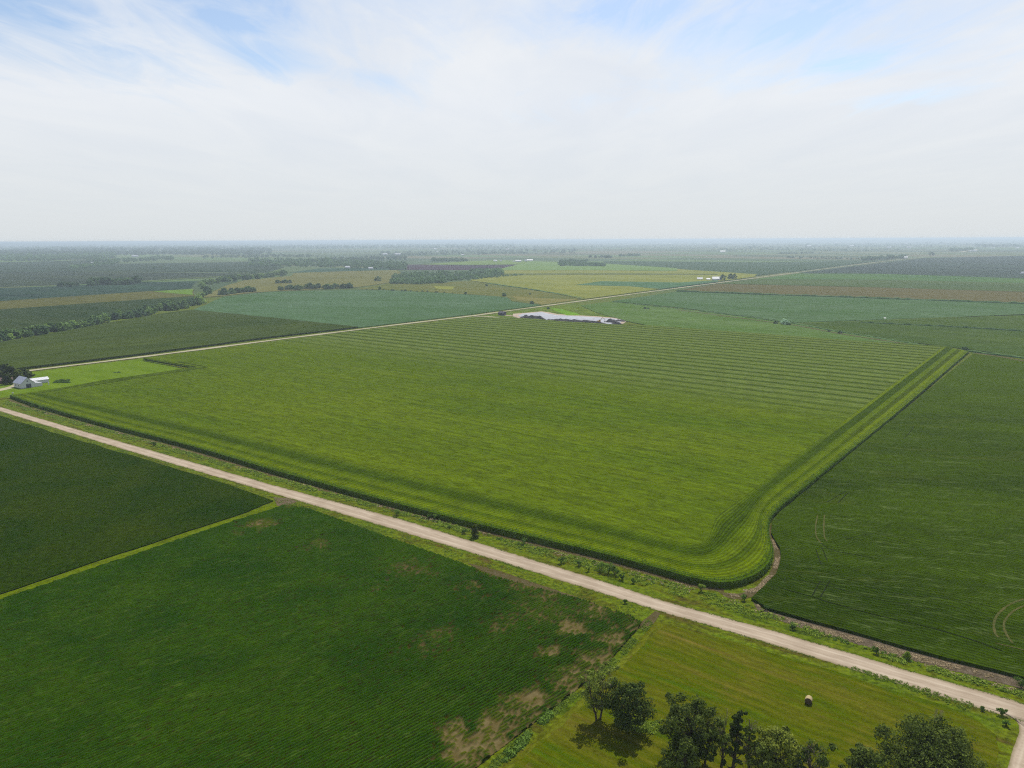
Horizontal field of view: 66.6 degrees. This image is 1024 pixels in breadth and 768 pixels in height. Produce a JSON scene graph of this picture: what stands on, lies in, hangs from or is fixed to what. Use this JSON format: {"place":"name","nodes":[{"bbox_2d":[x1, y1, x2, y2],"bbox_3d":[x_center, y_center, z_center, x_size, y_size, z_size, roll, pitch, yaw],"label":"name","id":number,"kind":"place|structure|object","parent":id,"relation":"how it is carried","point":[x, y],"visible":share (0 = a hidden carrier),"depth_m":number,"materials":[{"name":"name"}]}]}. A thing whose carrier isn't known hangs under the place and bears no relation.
{"place":"outdoors","nodes":[
{"label":"outdoors","id":0,"kind":"place"},
{"bbox_2d":[12,376,42,388],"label":"white barn","id":1,"kind":"structure","parent":0,"point":[21,382],"depth_m":570.12,"materials":[{"name":"metal"}]},
{"bbox_2d":[30,376,48,382],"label":"white shed","id":2,"kind":"structure","parent":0,"point":[43,379],"depth_m":589.36,"materials":[{"name":"metal"}]},
{"bbox_2d":[0,359,181,397],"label":"lawn","id":3,"kind":"structure","parent":0,"point":[78,375],"depth_m":634.19,"materials":[{"name":"green plant"}]},
{"bbox_2d":[1,373,14,384],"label":"broadleaf tree","id":4,"kind":"object","parent":3,"relation":"on","point":[6,378],"visible":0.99,"depth_m":582.42,"materials":[{"name":"green plant"}]},
{"bbox_2d":[2,366,14,378],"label":"broadleaf tree","id":5,"kind":"object","parent":3,"relation":"on","point":[9,369],"visible":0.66,"depth_m":598.81,"materials":[{"name":"green plant"}]},
{"bbox_2d":[12,369,24,378],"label":"broadleaf tree","id":6,"kind":"object","parent":3,"relation":"on","point":[17,373],"visible":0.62,"depth_m":595.62,"materials":[{"name":"green plant"}]},
{"bbox_2d":[0,296,192,330],"bbox_3d":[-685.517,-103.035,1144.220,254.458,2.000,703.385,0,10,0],"label":"corn field","id":7,"kind":"structure","parent":0,"point":[17,318],"depth_m":1169.14,"materials":[{"name":"plant"}]},
{"bbox_2d":[0,289,193,308],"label":"grain field","id":8,"kind":"structure","parent":0,"point":[40,302],"depth_m":1425.03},
{"bbox_2d":[0,281,196,300],"bbox_3d":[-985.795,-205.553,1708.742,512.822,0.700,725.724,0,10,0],"label":"soybean field","id":9,"kind":"structure","parent":0,"point":[15,293],"depth_m":1719.41,"materials":[{"name":"plant"}]},
{"bbox_2d":[0,272,259,287],"bbox_3d":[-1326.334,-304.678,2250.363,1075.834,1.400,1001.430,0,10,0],"label":"corn field","id":10,"kind":"structure","parent":0,"point":[17,279],"depth_m":2355.63,"materials":[{"name":"plant"}]},
{"bbox_2d":[0,416,272,594],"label":"corn field","id":11,"kind":"structure","parent":0,"point":[67,503],"depth_m":316.85,"materials":[{"name":"plant"}]},
{"bbox_2d":[0,260,283,272],"bbox_3d":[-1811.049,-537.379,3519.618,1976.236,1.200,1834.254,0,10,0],"label":"grain field","id":12,"kind":"structure","parent":0,"point":[48,266],"depth_m":3177.93,"materials":[{"name":"plant"}]},
{"bbox_2d":[153,289,192,294],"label":"meadow","id":13,"kind":"structure","parent":0,"point":[187,291],"depth_m":1631.96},
{"bbox_2d":[0,310,357,369],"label":"corn field","id":14,"kind":"structure","parent":0,"point":[167,332],"depth_m":858.37,"materials":[{"name":"plant"}]},
{"bbox_2d":[203,270,399,297],"bbox_3d":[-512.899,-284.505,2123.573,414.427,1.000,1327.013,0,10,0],"label":"grain field","id":15,"kind":"structure","parent":0,"point":[356,279],"depth_m":2062.57,"materials":[{"name":"plant"}]},
{"bbox_2d":[0,504,641,767],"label":"soybean field","id":16,"kind":"structure","parent":0,"point":[287,636],"depth_m":199.76,"materials":[{"name":"plant"}]},
{"bbox_2d":[290,268,398,272],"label":"soybean field","id":17,"kind":"structure","parent":0,"point":[336,269],"depth_m":2845.92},
{"bbox_2d":[194,290,540,327],"bbox_3d":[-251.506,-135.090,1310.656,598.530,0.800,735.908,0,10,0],"label":"soybean field","id":18,"kind":"structure","parent":0,"point":[364,308],"depth_m":1261.53,"materials":[{"name":"plant"}]},
{"bbox_2d":[375,264,513,269],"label":"bare field","id":19,"kind":"structure","parent":0,"point":[438,267],"depth_m":3043.78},
{"bbox_2d":[9,257,919,373],"bbox_3d":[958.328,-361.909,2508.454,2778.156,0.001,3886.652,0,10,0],"label":"gravel road","id":20,"kind":"structure","parent":0,"point":[373,327],"depth_m":902.17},
{"bbox_2d":[359,281,580,304],"bbox_3d":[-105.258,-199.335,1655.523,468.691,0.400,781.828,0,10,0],"label":"meadow","id":21,"kind":"structure","parent":0,"point":[472,288],"depth_m":1672.33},
{"bbox_2d":[422,260,529,264],"bbox_3d":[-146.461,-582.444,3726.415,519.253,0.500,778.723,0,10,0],"label":"pasture","id":22,"kind":"structure","parent":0,"point":[499,262],"depth_m":3540.32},
{"bbox_2d":[9,317,968,587],"bbox_3d":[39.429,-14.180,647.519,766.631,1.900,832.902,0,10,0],"label":"corn field","id":23,"kind":"structure","parent":0,"point":[678,435],"depth_m":498.00,"materials":[{"name":"plant"}]},
{"bbox_2d":[42,358,200,392],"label":"corn turning row","id":24,"kind":"object","parent":23,"relation":"on","point":[124,377],"visible":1,"depth_m":599.86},
{"bbox_2d":[81,361,205,386],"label":"corn turning row","id":25,"kind":"object","parent":23,"relation":"on","point":[149,375],"visible":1,"depth_m":608.16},
{"bbox_2d":[13,347,967,581],"bbox_3d":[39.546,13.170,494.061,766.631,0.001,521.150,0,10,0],"label":"corn headland","id":26,"kind":"structure","parent":23,"relation":"on","point":[732,546],"depth_m":324.85,"materials":[{"name":"plant"}]},
{"bbox_2d":[0,239,1023,767],"bbox_3d":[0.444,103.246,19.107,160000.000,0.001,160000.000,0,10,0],"label":"ground","id":27,"kind":"structure","parent":0,"point":[1006,737],"depth_m":405.95,"materials":[{"name":"plant"}]},
{"bbox_2d":[0,328,20,337],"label":"broadleaf tree","id":28,"kind":"object","parent":27,"relation":"on","point":[9,331],"visible":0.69,"depth_m":858.61,"materials":[{"name":"green plant"}]},
{"bbox_2d":[0,252,116,260],"bbox_3d":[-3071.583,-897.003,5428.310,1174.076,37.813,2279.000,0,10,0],"label":"woods","id":29,"kind":"object","parent":27,"relation":"on","point":[44,256],"visible":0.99,"depth_m":4877.43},
{"bbox_2d":[55,322,70,331],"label":"broadleaf tree","id":30,"kind":"object","parent":27,"relation":"on","point":[62,325],"visible":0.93,"depth_m":918.08,"materials":[{"name":"green plant"}]},
{"bbox_2d":[68,258,119,268],"bbox_3d":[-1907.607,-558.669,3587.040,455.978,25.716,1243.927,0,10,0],"label":"woods","id":31,"kind":"object","parent":27,"relation":"on","point":[98,263],"visible":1,"depth_m":3383.02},
{"bbox_2d":[86,255,173,261],"bbox_3d":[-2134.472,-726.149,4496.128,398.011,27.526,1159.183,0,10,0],"label":"woods","id":32,"kind":"object","parent":27,"relation":"on","point":[128,259],"visible":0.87,"depth_m":4262.66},
{"bbox_2d":[0,246,271,254],"bbox_3d":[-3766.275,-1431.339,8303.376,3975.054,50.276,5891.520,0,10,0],"label":"woods","id":33,"kind":"object","parent":27,"relation":"on","point":[193,251],"visible":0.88,"depth_m":7002.99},
{"bbox_2d":[0,502,277,598],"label":"grass strip","id":34,"kind":"object","parent":27,"relation":"on","point":[132,552],"depth_m":268.17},
{"bbox_2d":[274,497,296,505],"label":"dirt patch","id":35,"kind":"object","parent":34,"relation":"on","point":[279,502],"visible":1,"depth_m":318.93,"materials":[{"name":"soil"}]},
{"bbox_2d":[163,302,176,310],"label":"broadleaf tree","id":36,"kind":"object","parent":27,"relation":"on","point":[170,304],"visible":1,"depth_m":1199.71,"materials":[{"name":"green plant"}]},
{"bbox_2d":[147,266,255,272],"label":"woods","id":37,"kind":"object","parent":27,"relation":"on","point":[155,267],"visible":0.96,"depth_m":2731.01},
{"bbox_2d":[0,242,514,249],"bbox_3d":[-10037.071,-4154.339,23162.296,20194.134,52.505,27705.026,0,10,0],"label":"woods","id":38,"kind":"object","parent":27,"relation":"on","point":[284,246],"visible":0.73,"depth_m":12663.05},
{"bbox_2d":[202,253,318,258],"bbox_3d":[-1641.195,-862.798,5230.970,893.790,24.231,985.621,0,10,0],"label":"woods","id":39,"kind":"object","parent":27,"relation":"on","point":[257,255],"visible":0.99,"depth_m":5108.28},
{"bbox_2d":[0,414,641,611],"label":"weeds","id":40,"kind":"object","parent":27,"relation":"on","point":[33,424],"visible":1,"depth_m":280.43,"materials":[{"name":"green plant"}]},
{"bbox_2d":[248,257,407,269],"bbox_3d":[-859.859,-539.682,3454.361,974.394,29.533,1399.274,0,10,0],"label":"woods","id":41,"kind":"object","parent":27,"relation":"on","point":[356,263],"visible":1,"depth_m":3311.74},
{"bbox_2d":[319,255,407,260],"bbox_3d":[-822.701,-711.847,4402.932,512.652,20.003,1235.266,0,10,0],"label":"woods","id":42,"kind":"object","parent":27,"relation":"on","point":[388,257],"visible":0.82,"depth_m":4446.23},
{"bbox_2d":[9,400,723,591],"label":"dirt strip","id":43,"kind":"object","parent":27,"relation":"on","point":[634,569],"visible":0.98,"depth_m":275.67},
{"bbox_2d":[389,278,446,283],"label":"woods","id":44,"kind":"object","parent":27,"relation":"on","point":[415,281],"visible":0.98,"depth_m":1919.91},
{"bbox_2d":[391,267,503,280],"bbox_3d":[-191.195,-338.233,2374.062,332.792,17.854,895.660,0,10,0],"label":"woods","id":45,"kind":"object","parent":27,"relation":"on","point":[462,275],"visible":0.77,"depth_m":2213.97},
{"bbox_2d":[430,257,467,261],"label":"woods","id":46,"kind":"object","parent":27,"relation":"on","point":[435,259],"visible":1,"depth_m":3918.77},
{"bbox_2d":[471,524,479,538],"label":"conifer","id":47,"kind":"object","parent":27,"relation":"on","point":[474,532],"visible":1,"depth_m":278.89,"materials":[{"name":"green plant"}]},
{"bbox_2d":[379,248,575,255],"bbox_3d":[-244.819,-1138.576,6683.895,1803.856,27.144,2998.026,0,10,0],"label":"woods","id":48,"kind":"object","parent":27,"relation":"on","point":[512,251],"visible":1,"depth_m":6359.55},
{"bbox_2d":[486,268,503,273],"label":"woods","id":49,"kind":"object","parent":27,"relation":"on","point":[495,271],"visible":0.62,"depth_m":2331.68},
{"bbox_2d":[0,411,1023,721],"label":"weeds","id":50,"kind":"object","parent":27,"relation":"on","point":[532,571],"visible":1,"depth_m":250.97,"materials":[{"name":"green plant"}]},
{"bbox_2d":[0,406,1023,703],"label":"weeds","id":51,"kind":"object","parent":27,"relation":"on","point":[542,562],"visible":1,"depth_m":255.79,"materials":[{"name":"green plant"}]},
{"bbox_2d":[3,400,1023,698],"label":"weeds","id":52,"kind":"object","parent":27,"relation":"on","point":[739,606],"visible":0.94,"depth_m":258.31,"materials":[{"name":"green plant"}]},
{"bbox_2d":[10,401,1022,689],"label":"dry weeds","id":53,"kind":"object","parent":27,"relation":"on","point":[586,557],"visible":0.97,"depth_m":250.07,"materials":[{"name":"green plant"}]},
{"bbox_2d":[501,708,554,762],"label":"weeds","id":54,"kind":"object","parent":27,"relation":"on","point":[524,738],"visible":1,"depth_m":165.51,"materials":[{"name":"green plant"}]},
{"bbox_2d":[468,563,595,603],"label":"dirt patch","id":55,"kind":"object","parent":27,"relation":"on","point":[497,573],"visible":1,"depth_m":245.51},
{"bbox_2d":[488,283,581,297],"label":"hedge","id":56,"kind":"object","parent":27,"relation":"on","point":[532,289],"visible":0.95,"depth_m":1638.12,"materials":[{"name":"green plant"}]},
{"bbox_2d":[551,308,578,314],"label":"grass bank","id":57,"kind":"structure","parent":27,"relation":"on","point":[563,311],"depth_m":1137.63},
{"bbox_2d":[484,619,652,767],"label":"weeds","id":58,"kind":"object","parent":27,"relation":"on","point":[499,758],"visible":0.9,"depth_m":181.40,"materials":[{"name":"green plant"}]},
{"bbox_2d":[559,258,587,261],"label":"woods","id":59,"kind":"object","parent":27,"relation":"on","point":[571,260],"visible":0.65,"depth_m":3544.60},
{"bbox_2d":[557,261,605,265],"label":"woods","id":60,"kind":"object","parent":27,"relation":"on","point":[582,263],"visible":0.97,"depth_m":3103.20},
{"bbox_2d":[638,611,659,627],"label":"dirt patch","id":61,"kind":"object","parent":27,"relation":"on","point":[653,616],"visible":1,"depth_m":218.66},
{"bbox_2d":[479,242,1019,250],"bbox_3d":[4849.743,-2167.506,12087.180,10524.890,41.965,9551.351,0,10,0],"label":"woods","id":62,"kind":"object","parent":27,"relation":"on","point":[761,244],"visible":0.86,"depth_m":10381.85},
{"bbox_2d":[727,539,779,596],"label":"dry weeds","id":63,"kind":"object","parent":27,"relation":"on","point":[765,580],"visible":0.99,"depth_m":243.77,"materials":[{"name":"brown plant"}]},
{"bbox_2d":[718,247,899,251],"bbox_3d":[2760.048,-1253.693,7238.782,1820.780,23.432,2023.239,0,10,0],"label":"woods","id":64,"kind":"object","parent":27,"relation":"on","point":[787,248],"visible":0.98,"depth_m":6975.67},
{"bbox_2d":[612,301,1023,358],"bbox_3d":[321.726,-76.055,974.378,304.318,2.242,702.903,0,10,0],"label":"hedge","id":65,"kind":"object","parent":27,"relation":"on","point":[997,354],"visible":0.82,"depth_m":877.45,"materials":[{"name":"green plant"}]},
{"bbox_2d":[676,290,1023,303],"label":"hedge","id":66,"kind":"object","parent":27,"relation":"on","point":[845,296],"visible":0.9,"depth_m":1395.60,"materials":[{"name":"green plant"}]},
{"bbox_2d":[756,604,1010,678],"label":"dry weeds","id":67,"kind":"object","parent":27,"relation":"on","point":[897,652],"visible":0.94,"depth_m":200.83,"materials":[{"name":"brown plant"}]},
{"bbox_2d":[861,254,905,260],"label":"woods","id":68,"kind":"object","parent":27,"relation":"on","point":[887,256],"visible":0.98,"depth_m":3913.33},
{"bbox_2d":[851,666,972,711],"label":"weeds","id":69,"kind":"object","parent":27,"relation":"on","point":[893,680],"visible":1,"depth_m":183.68,"materials":[{"name":"green plant"}]},
{"bbox_2d":[861,321,1022,330],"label":"hedge","id":70,"kind":"object","parent":27,"relation":"on","point":[943,325],"visible":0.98,"depth_m":933.95,"materials":[{"name":"green plant"}]},
{"bbox_2d":[948,247,974,250],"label":"woods","id":71,"kind":"object","parent":27,"relation":"on","point":[961,249],"visible":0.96,"depth_m":6479.87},
{"bbox_2d":[1013,676,1023,688],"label":"bush","id":72,"kind":"object","parent":27,"relation":"on","point":[1018,678],"visible":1,"depth_m":184.23,"materials":[{"name":"green plant"}]},
{"bbox_2d":[0,407,1023,718],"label":"gravel road","id":73,"kind":"structure","parent":0,"point":[974,697],"depth_m":237.49,"materials":[{"name":"gravel"}]},
{"bbox_2d":[0,239,1023,245],"bbox_3d":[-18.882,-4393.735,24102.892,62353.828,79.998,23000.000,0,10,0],"label":"hills","id":74,"kind":"structure","parent":0,"point":[227,243],"depth_m":25835.49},
{"bbox_2d":[0,0,1023,242],"label":"sky","id":75,"kind":"structure","parent":0,"point":[122,121],"materials":[{"name":"white"}]},
{"bbox_2d":[512,296,578,304],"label":"grain field","id":76,"kind":"structure","parent":0,"point":[541,301],"depth_m":1363.79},
{"bbox_2d":[488,303,612,317],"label":"quarry grass","id":77,"kind":"structure","parent":0,"point":[579,309],"depth_m":1158.13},
{"bbox_2d":[518,312,619,323],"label":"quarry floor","id":78,"kind":"structure","parent":0,"point":[546,316],"depth_m":1063.65,"materials":[{"name":"stone"}]},
{"bbox_2d":[513,311,625,323],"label":"quarry rim","id":79,"kind":"object","parent":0,"point":[516,314],"visible":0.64,"depth_m":1092.84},
{"bbox_2d":[499,623,663,767],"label":"grass track","id":80,"kind":"structure","parent":0,"point":[544,734],"depth_m":173.59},
{"bbox_2d":[502,261,676,270],"bbox_3d":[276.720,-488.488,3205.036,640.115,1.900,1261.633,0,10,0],"label":"pasture","id":81,"kind":"structure","parent":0,"point":[536,265],"depth_m":2911.88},
{"bbox_2d":[502,273,716,274],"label":"corn field","id":82,"kind":"structure","parent":0,"point":[602,274],"depth_m":2352.93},
{"bbox_2d":[470,269,756,299],"bbox_3d":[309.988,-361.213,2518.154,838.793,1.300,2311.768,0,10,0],"label":"corn field","id":83,"kind":"structure","parent":0,"point":[564,284],"depth_m":2031.34,"materials":[{"name":"plant"}]},
{"bbox_2d":[577,280,718,289],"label":"soybean field","id":84,"kind":"structure","parent":0,"point":[662,285],"depth_m":1819.62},
{"bbox_2d":[603,261,876,275],"bbox_3d":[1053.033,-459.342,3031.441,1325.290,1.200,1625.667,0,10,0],"label":"corn field","id":85,"kind":"structure","parent":0,"point":[762,268],"depth_m":3082.75,"materials":[{"name":"plant"}]},
{"bbox_2d":[581,301,911,343],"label":"light soybean field","id":86,"kind":"structure","parent":0,"point":[653,315],"depth_m":1000.00,"materials":[{"name":"plant"}]},
{"bbox_2d":[718,524,780,598],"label":"dirt strip","id":87,"kind":"object","parent":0,"point":[773,571],"visible":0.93,"depth_m":244.00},
{"bbox_2d":[513,622,998,767],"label":"hay field","id":88,"kind":"structure","parent":0,"point":[844,713],"depth_m":177.53,"materials":[{"name":"plant"}]},
{"bbox_2d":[578,661,619,720],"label":"broadleaf tree","id":89,"kind":"object","parent":88,"relation":"on","point":[600,704],"visible":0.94,"depth_m":171.27,"materials":[{"name":"green plant"}]},
{"bbox_2d":[602,680,657,730],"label":"broadleaf tree","id":90,"kind":"object","parent":88,"relation":"on","point":[630,691],"visible":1,"depth_m":166.76,"materials":[{"name":"green plant"}]},
{"bbox_2d":[612,710,661,733],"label":"weeds","id":91,"kind":"object","parent":88,"relation":"on","point":[649,726],"visible":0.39,"depth_m":169.99,"materials":[{"name":"green plant"}]},
{"bbox_2d":[660,737,701,767],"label":"broadleaf tree","id":92,"kind":"object","parent":88,"relation":"on","point":[683,748],"visible":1,"depth_m":151.67,"materials":[{"name":"green plant"}]},
{"bbox_2d":[657,692,725,761],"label":"broadleaf tree","id":93,"kind":"object","parent":88,"relation":"on","point":[687,721],"visible":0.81,"depth_m":156.06,"materials":[{"name":"green plant"}]},
{"bbox_2d":[693,719,722,765],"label":"broadleaf tree","id":94,"kind":"object","parent":88,"relation":"on","point":[713,748],"visible":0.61,"depth_m":155.87,"materials":[{"name":"green plant"}]},
{"bbox_2d":[713,708,737,766],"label":"broadleaf tree","id":95,"kind":"object","parent":88,"relation":"on","point":[725,739],"visible":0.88,"depth_m":155.89,"materials":[{"name":"green plant"}]},
{"bbox_2d":[721,710,747,767],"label":"narrow tree","id":96,"kind":"object","parent":88,"relation":"on","point":[736,734],"visible":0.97,"depth_m":155.61,"materials":[{"name":"green plant"}]},
{"bbox_2d":[739,718,758,767],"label":"narrow tree","id":97,"kind":"object","parent":88,"relation":"on","point":[749,728],"visible":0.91,"depth_m":154.40,"materials":[{"name":"green plant"}]},
{"bbox_2d":[745,741,776,767],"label":"broadleaf tree","id":98,"kind":"object","parent":88,"relation":"on","point":[752,760],"visible":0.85,"depth_m":153.11,"materials":[{"name":"green plant"}]},
{"bbox_2d":[752,725,801,767],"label":"broadleaf tree","id":99,"kind":"object","parent":88,"relation":"on","point":[771,739],"visible":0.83,"depth_m":152.82,"materials":[{"name":"green plant"}]},
{"bbox_2d":[788,739,837,767],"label":"broadleaf tree","id":100,"kind":"object","parent":88,"relation":"on","point":[821,761],"visible":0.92,"depth_m":150.90,"materials":[{"name":"green plant"}]},
{"bbox_2d":[838,742,884,767],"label":"broadleaf tree","id":101,"kind":"object","parent":88,"relation":"on","point":[861,757],"visible":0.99,"depth_m":149.80,"materials":[{"name":"green plant"}]},
{"bbox_2d":[868,712,987,767],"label":"broadleaf tree","id":102,"kind":"object","parent":88,"relation":"on","point":[927,748],"visible":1,"depth_m":148.70,"materials":[{"name":"green plant"}]},
{"bbox_2d":[615,292,1023,322],"bbox_3d":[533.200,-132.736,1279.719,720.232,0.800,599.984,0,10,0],"label":"soybean field","id":103,"kind":"structure","parent":0,"point":[798,309],"depth_m":1205.94,"materials":[{"name":"plant"}]},
{"bbox_2d":[681,284,1023,301],"bbox_3d":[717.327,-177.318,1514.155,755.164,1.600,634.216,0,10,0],"label":"grain field","id":104,"kind":"structure","parent":0,"point":[978,295],"depth_m":1525.54,"materials":[{"name":"plant"}]},
{"bbox_2d":[718,279,1023,291],"bbox_3d":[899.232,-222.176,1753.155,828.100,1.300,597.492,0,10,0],"label":"corn field","id":105,"kind":"structure","parent":0,"point":[982,286],"depth_m":1795.93,"materials":[{"name":"plant"}]},
{"bbox_2d":[751,354,1023,679],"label":"soybean field","id":106,"kind":"structure","parent":0,"point":[943,496],"depth_m":280.39,"materials":[{"name":"plant"}]},
{"bbox_2d":[993,598,1023,636],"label":"wheel rut","id":107,"kind":"structure","parent":106,"relation":"on","point":[996,616],"depth_m":218.93,"materials":[{"name":"soil"}]},
{"bbox_2d":[1002,605,1023,642],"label":"wheel rut","id":108,"kind":"structure","parent":106,"relation":"on","point":[1004,621],"depth_m":214.92,"materials":[{"name":"plant"}]},
{"bbox_2d":[753,601,1023,688],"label":"dirt strip","id":109,"kind":"object","parent":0,"point":[868,642],"visible":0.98,"depth_m":197.26,"materials":[{"name":"soil"}]},
{"bbox_2d":[779,587,1000,649],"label":"wheel rut","id":110,"kind":"structure","parent":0,"point":[900,620],"depth_m":215.07,"materials":[{"name":"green plant"}]},
{"bbox_2d":[759,273,1023,282],"bbox_3d":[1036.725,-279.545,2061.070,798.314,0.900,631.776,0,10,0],"label":"pasture","id":111,"kind":"structure","parent":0,"point":[893,277],"depth_m":2085.94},
{"bbox_2d":[805,314,1014,322],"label":"path","id":112,"kind":"structure","parent":0,"point":[912,318],"depth_m":1024.76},
{"bbox_2d":[800,315,1023,356],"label":"soybean field","id":113,"kind":"structure","parent":0,"point":[1007,342],"depth_m":884.08,"materials":[{"name":"plant"}]},
{"bbox_2d":[805,256,1023,277],"bbox_3d":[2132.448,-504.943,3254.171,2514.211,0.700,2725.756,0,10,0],"label":"soybean field","id":114,"kind":"structure","parent":0,"point":[1002,266],"depth_m":2771.72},
{"bbox_2d":[985,707,1023,767],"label":"gravel road","id":115,"kind":"structure","parent":0,"point":[1017,758],"depth_m":163.42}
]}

